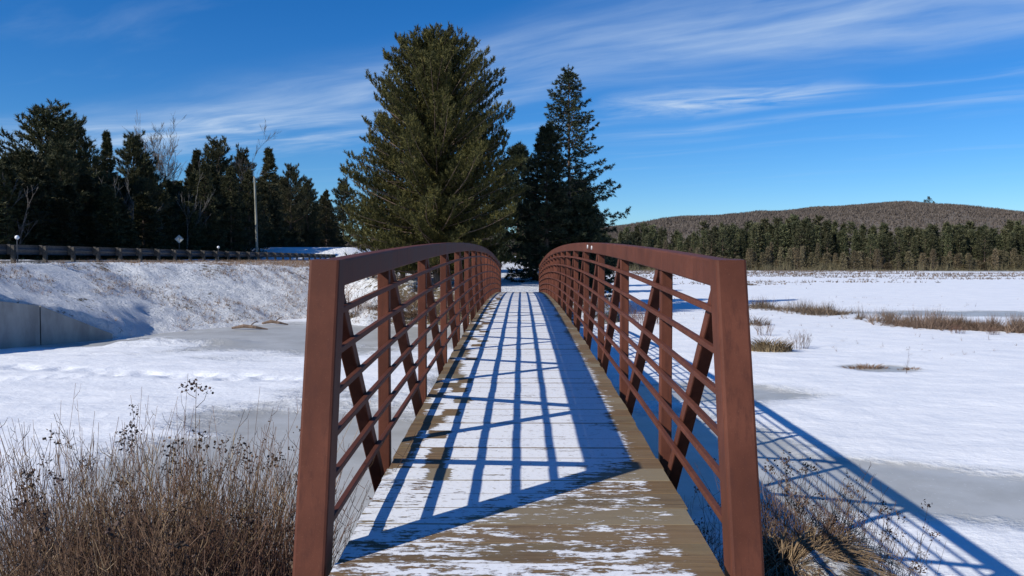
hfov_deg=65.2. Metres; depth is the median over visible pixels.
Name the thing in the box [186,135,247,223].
pine tree
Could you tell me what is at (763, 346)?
grass hummock
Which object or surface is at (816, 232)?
spruce tree
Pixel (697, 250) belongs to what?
tamarack tree
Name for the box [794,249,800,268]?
tamarack tree
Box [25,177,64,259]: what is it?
fir tree
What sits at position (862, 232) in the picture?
spruce tree
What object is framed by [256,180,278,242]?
fir tree
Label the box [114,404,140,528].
dry stalk
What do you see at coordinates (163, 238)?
fir tree
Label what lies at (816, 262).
tamarack tree
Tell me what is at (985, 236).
pine tree
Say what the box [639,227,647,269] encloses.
spruce tree
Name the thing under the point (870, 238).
pine tree
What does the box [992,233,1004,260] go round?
cedar tree
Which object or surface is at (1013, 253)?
tamarack tree
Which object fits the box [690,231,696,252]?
spruce tree
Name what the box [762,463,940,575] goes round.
dry weeds
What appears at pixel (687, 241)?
spruce tree
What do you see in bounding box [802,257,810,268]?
tamarack tree
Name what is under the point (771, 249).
tamarack tree
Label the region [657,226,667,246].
pine tree
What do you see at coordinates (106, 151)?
spruce tree
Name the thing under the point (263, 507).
dry weeds
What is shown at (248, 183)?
spruce tree
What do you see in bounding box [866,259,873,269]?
tamarack tree
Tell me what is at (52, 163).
spruce tree
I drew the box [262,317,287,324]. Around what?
driftwood
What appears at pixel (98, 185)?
fir tree
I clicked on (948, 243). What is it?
spruce tree
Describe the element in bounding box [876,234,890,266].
pine tree
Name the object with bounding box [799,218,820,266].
pine tree
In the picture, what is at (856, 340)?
marsh grass
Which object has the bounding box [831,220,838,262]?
spruce tree
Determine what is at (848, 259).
tamarack tree
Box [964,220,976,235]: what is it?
cedar tree
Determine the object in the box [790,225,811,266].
pine tree
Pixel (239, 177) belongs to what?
bare tree
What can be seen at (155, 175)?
pine tree
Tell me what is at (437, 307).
shrub
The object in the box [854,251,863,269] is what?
tamarack tree
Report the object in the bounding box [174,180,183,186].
fir tree
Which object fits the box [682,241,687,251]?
spruce tree
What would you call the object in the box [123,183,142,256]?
spruce tree
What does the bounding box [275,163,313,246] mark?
pine tree
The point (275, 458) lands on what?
dry stalk
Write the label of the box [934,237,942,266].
spruce tree
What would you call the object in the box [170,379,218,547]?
dry stalk
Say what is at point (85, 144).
pine tree
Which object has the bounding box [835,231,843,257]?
spruce tree
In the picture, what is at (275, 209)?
fir tree
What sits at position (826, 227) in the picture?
cedar tree
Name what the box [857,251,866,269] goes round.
tamarack tree
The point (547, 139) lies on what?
spruce tree
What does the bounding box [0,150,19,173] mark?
pine tree
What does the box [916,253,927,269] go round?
tamarack tree
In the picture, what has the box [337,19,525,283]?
pine tree
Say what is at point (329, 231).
spruce tree
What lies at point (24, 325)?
wing wall
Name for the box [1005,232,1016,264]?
cedar tree
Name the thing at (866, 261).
tamarack tree
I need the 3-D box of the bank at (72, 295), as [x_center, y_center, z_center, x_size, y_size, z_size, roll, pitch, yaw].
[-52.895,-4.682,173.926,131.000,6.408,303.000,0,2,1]
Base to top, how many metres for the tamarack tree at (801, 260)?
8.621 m
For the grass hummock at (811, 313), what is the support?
on the frozen marsh
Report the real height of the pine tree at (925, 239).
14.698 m
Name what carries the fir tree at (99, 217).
on the bank at (72, 295)
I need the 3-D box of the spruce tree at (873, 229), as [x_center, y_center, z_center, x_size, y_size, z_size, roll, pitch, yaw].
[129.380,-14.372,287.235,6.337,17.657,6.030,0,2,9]
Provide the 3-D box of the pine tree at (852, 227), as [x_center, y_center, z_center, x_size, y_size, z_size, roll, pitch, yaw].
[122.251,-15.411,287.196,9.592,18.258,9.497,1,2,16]
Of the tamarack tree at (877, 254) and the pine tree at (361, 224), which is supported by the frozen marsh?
the tamarack tree at (877, 254)
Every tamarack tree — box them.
[662,240,667,248]
[695,247,700,253]
[746,248,755,268]
[751,252,756,268]
[759,252,765,265]
[764,247,771,267]
[768,242,774,268]
[777,247,783,266]
[784,257,792,268]
[786,248,793,268]
[790,247,795,268]
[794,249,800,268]
[799,246,805,268]
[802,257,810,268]
[808,252,813,267]
[811,256,819,269]
[812,243,821,267]
[820,253,830,266]
[831,253,837,265]
[839,252,848,268]
[845,257,851,268]
[850,251,857,269]
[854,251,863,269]
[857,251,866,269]
[863,257,871,269]
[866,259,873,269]
[873,248,881,269]
[879,257,885,267]
[892,253,901,269]
[903,251,914,270]
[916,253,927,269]
[927,249,937,268]
[938,256,947,269]
[944,255,953,268]
[947,251,952,267]
[950,254,962,269]
[954,253,963,268]
[966,255,974,269]
[972,259,977,269]
[981,262,989,270]
[987,256,993,270]
[991,249,999,268]
[999,250,1009,268]
[1003,252,1008,264]
[1009,248,1019,268]
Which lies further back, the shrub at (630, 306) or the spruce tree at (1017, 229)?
the spruce tree at (1017, 229)
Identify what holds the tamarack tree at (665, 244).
on the frozen marsh
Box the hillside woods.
[345,200,1023,254]
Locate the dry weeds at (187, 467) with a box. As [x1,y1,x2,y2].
[0,403,415,575]
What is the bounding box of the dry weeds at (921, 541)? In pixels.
[833,515,952,575]
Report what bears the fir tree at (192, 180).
on the bank at (72, 295)
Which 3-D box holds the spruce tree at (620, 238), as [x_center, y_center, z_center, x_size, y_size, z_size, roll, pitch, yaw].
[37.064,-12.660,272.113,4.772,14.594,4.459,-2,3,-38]
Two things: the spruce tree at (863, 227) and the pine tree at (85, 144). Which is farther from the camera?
the spruce tree at (863, 227)
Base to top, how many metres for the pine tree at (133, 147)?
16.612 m
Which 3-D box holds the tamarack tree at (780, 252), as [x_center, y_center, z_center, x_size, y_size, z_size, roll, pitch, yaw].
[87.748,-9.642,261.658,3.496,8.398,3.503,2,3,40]
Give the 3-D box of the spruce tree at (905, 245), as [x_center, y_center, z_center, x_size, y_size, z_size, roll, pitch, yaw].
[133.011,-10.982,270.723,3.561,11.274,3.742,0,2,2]
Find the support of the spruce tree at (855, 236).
on the frozen marsh
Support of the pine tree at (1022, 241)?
on the frozen marsh
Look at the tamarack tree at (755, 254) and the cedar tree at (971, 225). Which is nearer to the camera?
the tamarack tree at (755, 254)
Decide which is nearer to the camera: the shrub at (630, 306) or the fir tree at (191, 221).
the shrub at (630, 306)
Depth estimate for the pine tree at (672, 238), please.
290.49 m
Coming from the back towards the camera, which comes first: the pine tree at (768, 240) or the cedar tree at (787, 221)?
the cedar tree at (787, 221)
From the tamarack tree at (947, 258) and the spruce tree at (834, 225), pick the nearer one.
the tamarack tree at (947, 258)
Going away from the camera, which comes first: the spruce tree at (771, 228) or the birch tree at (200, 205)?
the birch tree at (200, 205)
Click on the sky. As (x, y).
(701, 107)
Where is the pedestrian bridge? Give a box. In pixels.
[292,243,764,575]
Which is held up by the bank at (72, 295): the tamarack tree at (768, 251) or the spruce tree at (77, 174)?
the spruce tree at (77, 174)
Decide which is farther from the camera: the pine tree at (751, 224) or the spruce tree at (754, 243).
the pine tree at (751, 224)
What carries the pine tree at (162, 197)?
on the bank at (72, 295)
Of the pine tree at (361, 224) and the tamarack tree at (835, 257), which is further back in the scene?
the tamarack tree at (835, 257)
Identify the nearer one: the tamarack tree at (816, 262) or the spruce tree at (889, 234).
the tamarack tree at (816, 262)
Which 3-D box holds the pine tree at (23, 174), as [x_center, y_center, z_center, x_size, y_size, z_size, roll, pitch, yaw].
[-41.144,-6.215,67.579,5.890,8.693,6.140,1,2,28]
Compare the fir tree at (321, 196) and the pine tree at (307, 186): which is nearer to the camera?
the pine tree at (307, 186)
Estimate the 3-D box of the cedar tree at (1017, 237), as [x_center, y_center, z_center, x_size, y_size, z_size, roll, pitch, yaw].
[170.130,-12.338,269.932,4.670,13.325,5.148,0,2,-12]
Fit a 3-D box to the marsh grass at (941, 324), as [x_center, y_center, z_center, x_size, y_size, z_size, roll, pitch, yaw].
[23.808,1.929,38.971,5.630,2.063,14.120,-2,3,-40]
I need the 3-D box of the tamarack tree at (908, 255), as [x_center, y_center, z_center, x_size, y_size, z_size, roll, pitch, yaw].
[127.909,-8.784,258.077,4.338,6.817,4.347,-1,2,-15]
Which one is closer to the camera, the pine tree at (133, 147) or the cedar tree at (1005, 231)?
the pine tree at (133, 147)
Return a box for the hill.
[360,205,1023,257]
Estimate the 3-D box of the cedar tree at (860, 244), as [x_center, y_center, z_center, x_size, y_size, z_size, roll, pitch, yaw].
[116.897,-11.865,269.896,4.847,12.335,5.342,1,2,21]
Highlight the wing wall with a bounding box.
[0,301,112,348]
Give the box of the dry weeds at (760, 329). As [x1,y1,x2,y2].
[756,320,774,335]
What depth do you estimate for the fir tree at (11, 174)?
61.28 m
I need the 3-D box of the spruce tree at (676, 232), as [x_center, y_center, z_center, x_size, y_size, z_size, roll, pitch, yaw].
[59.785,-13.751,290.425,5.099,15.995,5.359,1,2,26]
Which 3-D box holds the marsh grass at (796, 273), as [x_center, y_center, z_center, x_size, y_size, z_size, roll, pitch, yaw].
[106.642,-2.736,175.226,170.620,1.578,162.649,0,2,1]
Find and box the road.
[0,260,306,261]
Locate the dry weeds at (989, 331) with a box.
[984,326,1000,333]
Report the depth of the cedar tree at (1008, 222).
298.66 m
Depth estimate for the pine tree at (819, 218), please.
298.50 m
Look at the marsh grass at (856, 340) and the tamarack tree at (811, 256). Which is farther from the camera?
the tamarack tree at (811, 256)
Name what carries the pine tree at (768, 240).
on the frozen marsh
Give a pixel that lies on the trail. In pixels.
(525, 286)
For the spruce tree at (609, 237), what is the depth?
61.17 m
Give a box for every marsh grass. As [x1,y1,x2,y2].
[612,269,1023,288]
[638,297,1022,358]
[749,294,926,321]
[863,306,1023,333]
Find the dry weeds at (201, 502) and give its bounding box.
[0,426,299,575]
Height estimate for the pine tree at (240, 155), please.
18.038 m
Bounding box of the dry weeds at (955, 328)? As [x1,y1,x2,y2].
[949,322,966,333]
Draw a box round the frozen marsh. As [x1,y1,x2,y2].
[0,268,1023,575]
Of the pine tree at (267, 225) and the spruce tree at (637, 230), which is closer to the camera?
the pine tree at (267, 225)
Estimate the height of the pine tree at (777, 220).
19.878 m
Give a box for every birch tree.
[0,179,37,244]
[96,170,133,222]
[175,193,203,246]
[192,157,215,240]
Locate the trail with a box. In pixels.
[501,261,538,291]
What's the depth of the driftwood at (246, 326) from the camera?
39.33 m
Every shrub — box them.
[345,290,376,314]
[369,282,417,313]
[435,292,454,315]
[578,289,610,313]
[607,299,641,317]
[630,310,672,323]
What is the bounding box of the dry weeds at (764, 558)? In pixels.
[712,530,825,574]
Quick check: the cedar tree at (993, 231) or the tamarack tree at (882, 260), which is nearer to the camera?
the tamarack tree at (882, 260)
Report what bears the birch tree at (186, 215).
on the bank at (72, 295)
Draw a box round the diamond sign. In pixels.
[175,235,182,259]
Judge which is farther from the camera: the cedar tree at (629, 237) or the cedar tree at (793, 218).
the cedar tree at (793, 218)
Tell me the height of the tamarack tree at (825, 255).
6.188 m
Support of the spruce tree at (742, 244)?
on the frozen marsh
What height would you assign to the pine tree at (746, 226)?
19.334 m
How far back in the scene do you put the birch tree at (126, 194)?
80.24 m
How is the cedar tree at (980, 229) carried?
on the frozen marsh
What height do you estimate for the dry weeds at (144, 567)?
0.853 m
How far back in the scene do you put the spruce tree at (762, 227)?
282.12 m
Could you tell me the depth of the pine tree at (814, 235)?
277.39 m
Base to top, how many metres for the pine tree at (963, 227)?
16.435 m
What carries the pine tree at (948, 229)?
on the frozen marsh
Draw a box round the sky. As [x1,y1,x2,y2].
[0,0,1023,240]
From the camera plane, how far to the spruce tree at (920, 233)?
280.16 m
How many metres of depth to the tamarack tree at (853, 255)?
255.32 m
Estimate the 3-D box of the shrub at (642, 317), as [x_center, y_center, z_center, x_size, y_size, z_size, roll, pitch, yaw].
[7.476,1.521,43.054,2.309,1.013,2.339,1,2,15]
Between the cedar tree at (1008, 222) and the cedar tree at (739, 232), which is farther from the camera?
the cedar tree at (1008, 222)
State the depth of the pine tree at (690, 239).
289.07 m
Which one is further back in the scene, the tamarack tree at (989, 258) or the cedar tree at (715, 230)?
the cedar tree at (715, 230)
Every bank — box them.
[0,247,619,338]
[784,550,876,575]
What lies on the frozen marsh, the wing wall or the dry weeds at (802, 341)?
the dry weeds at (802, 341)
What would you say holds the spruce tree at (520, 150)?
on the bank at (72, 295)
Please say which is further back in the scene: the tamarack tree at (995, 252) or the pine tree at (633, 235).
the pine tree at (633, 235)
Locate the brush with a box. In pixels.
[616,255,1023,270]
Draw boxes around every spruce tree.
[0,155,10,167]
[46,157,75,244]
[68,156,90,209]
[94,130,120,191]
[110,183,130,246]
[116,180,125,200]
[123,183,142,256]
[163,179,180,257]
[185,160,229,259]
[186,148,207,217]
[216,167,253,259]
[232,169,270,258]
[256,146,289,246]
[317,189,338,246]
[484,140,541,263]
[504,121,591,282]
[509,64,632,269]
[538,177,617,293]
[557,195,616,301]
[618,231,623,242]
[634,224,641,268]
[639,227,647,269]
[648,231,653,246]
[657,235,661,248]
[661,228,667,246]
[673,229,679,249]
[677,234,682,251]
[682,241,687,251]
[684,237,689,250]
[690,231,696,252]
[738,228,746,259]
[744,230,751,261]
[750,226,759,262]
[756,222,766,262]
[765,222,776,268]
[771,226,781,265]
[803,224,814,266]
[811,224,822,264]
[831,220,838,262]
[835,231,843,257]
[837,228,848,267]
[840,222,848,253]
[848,229,859,269]
[859,223,869,257]
[860,228,866,256]
[867,224,877,267]
[884,231,895,265]
[895,229,903,267]
[901,240,908,262]
[910,235,918,269]
[914,227,920,259]
[918,231,923,258]
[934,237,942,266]
[943,234,952,264]
[973,238,981,269]
[1006,222,1013,253]
[1012,225,1022,262]
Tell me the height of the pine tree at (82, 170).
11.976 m
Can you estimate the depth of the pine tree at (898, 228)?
289.74 m
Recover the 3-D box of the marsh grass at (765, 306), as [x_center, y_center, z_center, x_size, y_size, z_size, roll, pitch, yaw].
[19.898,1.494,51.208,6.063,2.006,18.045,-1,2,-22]
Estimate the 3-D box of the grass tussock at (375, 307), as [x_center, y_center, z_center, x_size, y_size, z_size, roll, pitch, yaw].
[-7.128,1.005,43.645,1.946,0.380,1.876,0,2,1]
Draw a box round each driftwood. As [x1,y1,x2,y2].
[232,321,267,329]
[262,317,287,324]
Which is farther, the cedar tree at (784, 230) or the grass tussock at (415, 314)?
the cedar tree at (784, 230)
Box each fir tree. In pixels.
[0,160,24,259]
[0,165,41,259]
[0,214,16,259]
[11,181,49,259]
[14,148,39,172]
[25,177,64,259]
[29,159,56,242]
[87,215,118,259]
[92,182,112,201]
[128,191,166,259]
[138,207,172,259]
[162,225,186,258]
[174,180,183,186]
[175,201,204,258]
[180,163,193,192]
[182,172,207,240]
[204,164,234,258]
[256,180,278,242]
[269,193,283,246]
[311,204,322,244]
[318,195,326,207]
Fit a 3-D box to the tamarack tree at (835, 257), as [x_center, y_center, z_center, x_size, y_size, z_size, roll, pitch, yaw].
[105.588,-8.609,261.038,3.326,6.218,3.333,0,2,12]
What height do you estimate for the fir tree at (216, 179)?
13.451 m
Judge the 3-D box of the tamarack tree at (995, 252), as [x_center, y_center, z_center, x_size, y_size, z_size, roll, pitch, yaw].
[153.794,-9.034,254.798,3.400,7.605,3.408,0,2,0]
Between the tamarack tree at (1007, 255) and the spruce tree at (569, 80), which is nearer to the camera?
the spruce tree at (569, 80)
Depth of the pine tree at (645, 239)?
271.84 m
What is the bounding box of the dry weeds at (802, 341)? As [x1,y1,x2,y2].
[787,330,811,349]
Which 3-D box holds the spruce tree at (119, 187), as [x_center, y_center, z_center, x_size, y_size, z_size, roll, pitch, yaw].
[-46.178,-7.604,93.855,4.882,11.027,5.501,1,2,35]
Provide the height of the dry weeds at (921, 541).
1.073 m
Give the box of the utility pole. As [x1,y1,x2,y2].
[254,177,257,258]
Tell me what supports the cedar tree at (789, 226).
on the frozen marsh
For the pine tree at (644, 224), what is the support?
on the frozen marsh
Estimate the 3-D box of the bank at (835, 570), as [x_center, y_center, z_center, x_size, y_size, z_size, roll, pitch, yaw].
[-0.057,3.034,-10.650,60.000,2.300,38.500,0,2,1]
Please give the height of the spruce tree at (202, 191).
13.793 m
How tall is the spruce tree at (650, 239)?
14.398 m
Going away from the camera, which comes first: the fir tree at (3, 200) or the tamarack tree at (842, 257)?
the fir tree at (3, 200)
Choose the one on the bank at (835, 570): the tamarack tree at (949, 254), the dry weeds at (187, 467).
the dry weeds at (187, 467)
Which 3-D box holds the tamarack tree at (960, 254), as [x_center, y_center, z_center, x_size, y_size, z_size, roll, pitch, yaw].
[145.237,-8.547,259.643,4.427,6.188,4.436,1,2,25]
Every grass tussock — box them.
[365,304,377,310]
[404,310,417,316]
[700,523,896,575]
[763,516,930,575]
[863,540,893,575]
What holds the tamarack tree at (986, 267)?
on the frozen marsh
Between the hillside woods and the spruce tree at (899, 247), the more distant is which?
the hillside woods
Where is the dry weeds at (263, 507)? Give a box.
[100,432,413,575]
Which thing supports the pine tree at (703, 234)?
on the frozen marsh
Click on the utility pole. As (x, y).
(256, 226)
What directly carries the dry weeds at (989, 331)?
on the frozen marsh
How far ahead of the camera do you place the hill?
1176.55 m
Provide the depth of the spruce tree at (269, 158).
129.97 m
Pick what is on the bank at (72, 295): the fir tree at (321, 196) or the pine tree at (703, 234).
the fir tree at (321, 196)
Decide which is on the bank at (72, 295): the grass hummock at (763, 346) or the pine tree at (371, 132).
the pine tree at (371, 132)
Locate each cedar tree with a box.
[624,234,633,266]
[648,223,658,245]
[710,225,723,256]
[723,227,737,258]
[734,227,744,258]
[760,218,769,259]
[776,222,790,266]
[781,221,793,256]
[784,218,791,259]
[787,221,802,269]
[788,212,799,221]
[819,218,834,262]
[831,234,836,264]
[852,236,865,268]
[877,221,889,261]
[897,225,918,263]
[912,229,927,257]
[921,228,935,264]
[924,223,939,255]
[926,232,938,267]
[940,220,951,245]
[951,228,968,265]
[962,228,978,267]
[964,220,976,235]
[972,224,987,262]
[985,227,999,260]
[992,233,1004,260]
[995,228,1011,262]
[1002,220,1014,249]
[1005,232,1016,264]
[1012,219,1023,265]
[1012,232,1022,260]
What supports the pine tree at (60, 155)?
on the bank at (72, 295)
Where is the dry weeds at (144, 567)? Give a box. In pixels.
[0,481,279,575]
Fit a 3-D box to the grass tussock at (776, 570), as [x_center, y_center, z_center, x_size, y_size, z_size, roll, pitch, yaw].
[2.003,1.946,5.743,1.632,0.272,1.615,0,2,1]
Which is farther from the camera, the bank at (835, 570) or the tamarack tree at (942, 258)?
the tamarack tree at (942, 258)
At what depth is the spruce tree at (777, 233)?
273.83 m
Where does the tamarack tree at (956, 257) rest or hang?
on the frozen marsh
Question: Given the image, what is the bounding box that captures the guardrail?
[0,244,335,262]
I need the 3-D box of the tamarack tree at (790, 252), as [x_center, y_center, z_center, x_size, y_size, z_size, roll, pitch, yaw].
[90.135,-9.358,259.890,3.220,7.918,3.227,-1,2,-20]
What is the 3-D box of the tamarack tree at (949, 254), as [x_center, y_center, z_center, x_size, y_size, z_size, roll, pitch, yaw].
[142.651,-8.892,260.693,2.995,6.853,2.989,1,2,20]
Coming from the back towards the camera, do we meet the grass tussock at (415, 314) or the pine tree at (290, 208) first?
the pine tree at (290, 208)
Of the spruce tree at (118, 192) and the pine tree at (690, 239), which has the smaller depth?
the spruce tree at (118, 192)
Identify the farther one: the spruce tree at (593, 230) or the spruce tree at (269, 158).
the spruce tree at (269, 158)
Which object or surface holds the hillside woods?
on the hill
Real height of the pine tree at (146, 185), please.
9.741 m
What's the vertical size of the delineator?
1.655 m
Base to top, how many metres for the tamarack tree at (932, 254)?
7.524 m
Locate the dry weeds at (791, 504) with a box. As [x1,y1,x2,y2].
[695,450,887,552]
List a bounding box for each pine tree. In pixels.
[0,98,116,187]
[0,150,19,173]
[10,176,58,245]
[12,163,64,239]
[41,137,99,242]
[59,150,96,181]
[65,115,111,174]
[108,130,172,200]
[119,174,136,199]
[125,176,179,247]
[128,156,177,214]
[153,187,183,246]
[169,184,207,248]
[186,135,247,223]
[226,143,268,245]
[237,203,270,233]
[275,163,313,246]
[277,186,305,243]
[294,176,327,246]
[324,176,360,247]
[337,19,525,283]
[338,192,399,277]
[349,103,433,277]
[455,113,521,271]
[617,226,630,241]
[629,231,639,245]
[637,222,648,244]
[638,235,653,247]
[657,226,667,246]
[668,233,675,246]
[685,234,692,249]
[697,219,709,253]
[697,229,710,254]
[701,229,720,256]
[713,228,732,257]
[719,223,730,249]
[730,225,740,258]
[738,219,753,250]
[747,221,763,252]
[748,222,761,259]
[758,233,777,260]
[773,217,782,256]
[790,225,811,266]
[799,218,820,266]
[805,223,822,260]
[812,215,825,252]
[819,232,835,259]
[845,221,864,257]
[859,234,881,260]
[869,231,886,266]
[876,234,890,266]
[879,236,898,262]
[888,231,909,266]
[894,226,900,251]
[917,229,932,259]
[939,225,954,257]
[943,224,960,254]
[951,224,972,258]
[972,229,996,261]
[1021,227,1023,255]
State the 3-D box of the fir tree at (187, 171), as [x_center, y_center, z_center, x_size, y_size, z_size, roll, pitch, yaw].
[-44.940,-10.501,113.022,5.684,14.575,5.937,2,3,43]
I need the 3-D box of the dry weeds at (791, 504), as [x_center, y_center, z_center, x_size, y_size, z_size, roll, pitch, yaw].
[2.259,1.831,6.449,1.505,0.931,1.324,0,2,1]
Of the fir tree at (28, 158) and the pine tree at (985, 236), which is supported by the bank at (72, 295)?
the fir tree at (28, 158)
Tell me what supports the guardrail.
on the bank at (72, 295)
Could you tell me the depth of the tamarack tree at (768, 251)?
262.93 m
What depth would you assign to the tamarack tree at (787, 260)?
258.44 m
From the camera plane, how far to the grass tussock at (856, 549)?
5.92 m
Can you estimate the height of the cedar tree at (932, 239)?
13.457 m
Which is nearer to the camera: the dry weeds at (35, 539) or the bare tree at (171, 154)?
the dry weeds at (35, 539)
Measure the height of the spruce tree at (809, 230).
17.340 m
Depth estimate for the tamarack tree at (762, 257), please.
260.49 m
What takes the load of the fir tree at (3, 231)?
on the bank at (72, 295)
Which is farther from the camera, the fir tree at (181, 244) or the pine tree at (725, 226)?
the pine tree at (725, 226)
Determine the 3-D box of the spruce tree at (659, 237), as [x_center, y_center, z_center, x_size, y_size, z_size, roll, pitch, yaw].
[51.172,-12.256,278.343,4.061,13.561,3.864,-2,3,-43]
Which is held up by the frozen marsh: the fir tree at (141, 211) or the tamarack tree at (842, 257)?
the tamarack tree at (842, 257)
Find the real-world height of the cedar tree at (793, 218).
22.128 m
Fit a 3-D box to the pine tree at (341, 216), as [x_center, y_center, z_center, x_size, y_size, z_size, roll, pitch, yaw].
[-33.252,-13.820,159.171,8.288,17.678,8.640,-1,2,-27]
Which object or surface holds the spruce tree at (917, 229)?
on the frozen marsh
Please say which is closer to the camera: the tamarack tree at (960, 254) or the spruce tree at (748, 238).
the tamarack tree at (960, 254)
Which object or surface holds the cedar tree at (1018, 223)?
on the frozen marsh
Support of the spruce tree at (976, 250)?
on the frozen marsh
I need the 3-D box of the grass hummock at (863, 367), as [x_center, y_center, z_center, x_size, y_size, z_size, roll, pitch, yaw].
[11.188,2.481,25.316,1.618,0.248,0.635,0,2,1]
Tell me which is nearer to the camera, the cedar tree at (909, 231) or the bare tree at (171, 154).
the bare tree at (171, 154)
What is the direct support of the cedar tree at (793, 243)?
on the frozen marsh
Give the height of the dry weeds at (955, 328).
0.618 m
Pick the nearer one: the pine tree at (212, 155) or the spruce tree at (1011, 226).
the pine tree at (212, 155)
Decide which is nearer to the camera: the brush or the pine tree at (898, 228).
the brush
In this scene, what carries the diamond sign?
on the bank at (72, 295)
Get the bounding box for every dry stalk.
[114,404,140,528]
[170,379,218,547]
[259,442,292,570]
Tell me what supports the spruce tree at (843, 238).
on the frozen marsh
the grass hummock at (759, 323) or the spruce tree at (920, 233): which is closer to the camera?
the grass hummock at (759, 323)
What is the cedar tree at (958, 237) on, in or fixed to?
on the frozen marsh
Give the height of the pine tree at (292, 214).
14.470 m
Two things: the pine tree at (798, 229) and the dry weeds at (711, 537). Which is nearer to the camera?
the dry weeds at (711, 537)
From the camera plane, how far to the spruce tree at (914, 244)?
269.15 m
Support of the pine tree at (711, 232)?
on the frozen marsh
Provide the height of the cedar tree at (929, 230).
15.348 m
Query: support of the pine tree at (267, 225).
on the bank at (72, 295)
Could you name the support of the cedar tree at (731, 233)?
on the frozen marsh
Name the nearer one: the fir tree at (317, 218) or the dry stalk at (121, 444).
the dry stalk at (121, 444)
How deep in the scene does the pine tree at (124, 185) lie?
94.45 m
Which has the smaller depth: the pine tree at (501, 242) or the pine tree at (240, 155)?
the pine tree at (501, 242)
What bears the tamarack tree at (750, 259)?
on the frozen marsh
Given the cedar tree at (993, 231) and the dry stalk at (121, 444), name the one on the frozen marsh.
the cedar tree at (993, 231)
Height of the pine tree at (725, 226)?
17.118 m
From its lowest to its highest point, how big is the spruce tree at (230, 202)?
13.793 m
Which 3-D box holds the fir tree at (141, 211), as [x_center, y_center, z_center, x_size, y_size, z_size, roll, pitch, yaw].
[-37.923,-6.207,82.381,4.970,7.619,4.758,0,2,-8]
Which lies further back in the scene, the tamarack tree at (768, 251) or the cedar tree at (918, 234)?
the cedar tree at (918, 234)
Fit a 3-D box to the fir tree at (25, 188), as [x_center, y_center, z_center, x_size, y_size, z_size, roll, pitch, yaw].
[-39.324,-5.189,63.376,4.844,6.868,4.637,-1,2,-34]
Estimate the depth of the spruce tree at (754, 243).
269.75 m
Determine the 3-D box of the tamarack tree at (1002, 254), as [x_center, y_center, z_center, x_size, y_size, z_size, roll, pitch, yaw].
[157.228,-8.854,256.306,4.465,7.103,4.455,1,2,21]
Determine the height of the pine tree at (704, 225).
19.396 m
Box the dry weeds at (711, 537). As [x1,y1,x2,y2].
[684,486,783,569]
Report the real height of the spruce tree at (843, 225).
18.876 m
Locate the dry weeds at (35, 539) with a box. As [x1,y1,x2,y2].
[0,461,240,575]
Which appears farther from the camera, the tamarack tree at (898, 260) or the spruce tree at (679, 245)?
the spruce tree at (679, 245)
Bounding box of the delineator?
[15,235,19,262]
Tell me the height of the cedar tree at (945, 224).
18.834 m
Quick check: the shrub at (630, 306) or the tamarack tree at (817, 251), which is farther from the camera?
the tamarack tree at (817, 251)
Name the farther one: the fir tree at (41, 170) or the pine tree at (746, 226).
the pine tree at (746, 226)
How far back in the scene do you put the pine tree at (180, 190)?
99.17 m
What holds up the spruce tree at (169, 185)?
on the bank at (72, 295)
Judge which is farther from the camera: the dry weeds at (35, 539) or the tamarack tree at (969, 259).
the tamarack tree at (969, 259)
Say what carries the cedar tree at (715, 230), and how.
on the frozen marsh
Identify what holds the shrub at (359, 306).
on the bank at (72, 295)
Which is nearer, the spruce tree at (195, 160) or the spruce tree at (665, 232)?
the spruce tree at (195, 160)
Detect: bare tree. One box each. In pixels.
[124,114,186,182]
[130,113,186,184]
[135,136,179,183]
[219,118,275,236]
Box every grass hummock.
[749,315,771,325]
[751,335,797,352]
[801,309,833,315]
[843,362,887,369]
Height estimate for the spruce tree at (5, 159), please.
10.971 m
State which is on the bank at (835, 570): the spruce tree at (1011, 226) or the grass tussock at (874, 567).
the grass tussock at (874, 567)
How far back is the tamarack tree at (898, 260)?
256.69 m
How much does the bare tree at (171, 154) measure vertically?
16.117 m
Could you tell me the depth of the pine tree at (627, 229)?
290.22 m
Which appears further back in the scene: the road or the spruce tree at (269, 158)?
the spruce tree at (269, 158)
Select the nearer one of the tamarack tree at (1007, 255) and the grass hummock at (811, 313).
the grass hummock at (811, 313)
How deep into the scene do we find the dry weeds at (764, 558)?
5.64 m
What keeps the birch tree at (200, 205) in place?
on the bank at (72, 295)

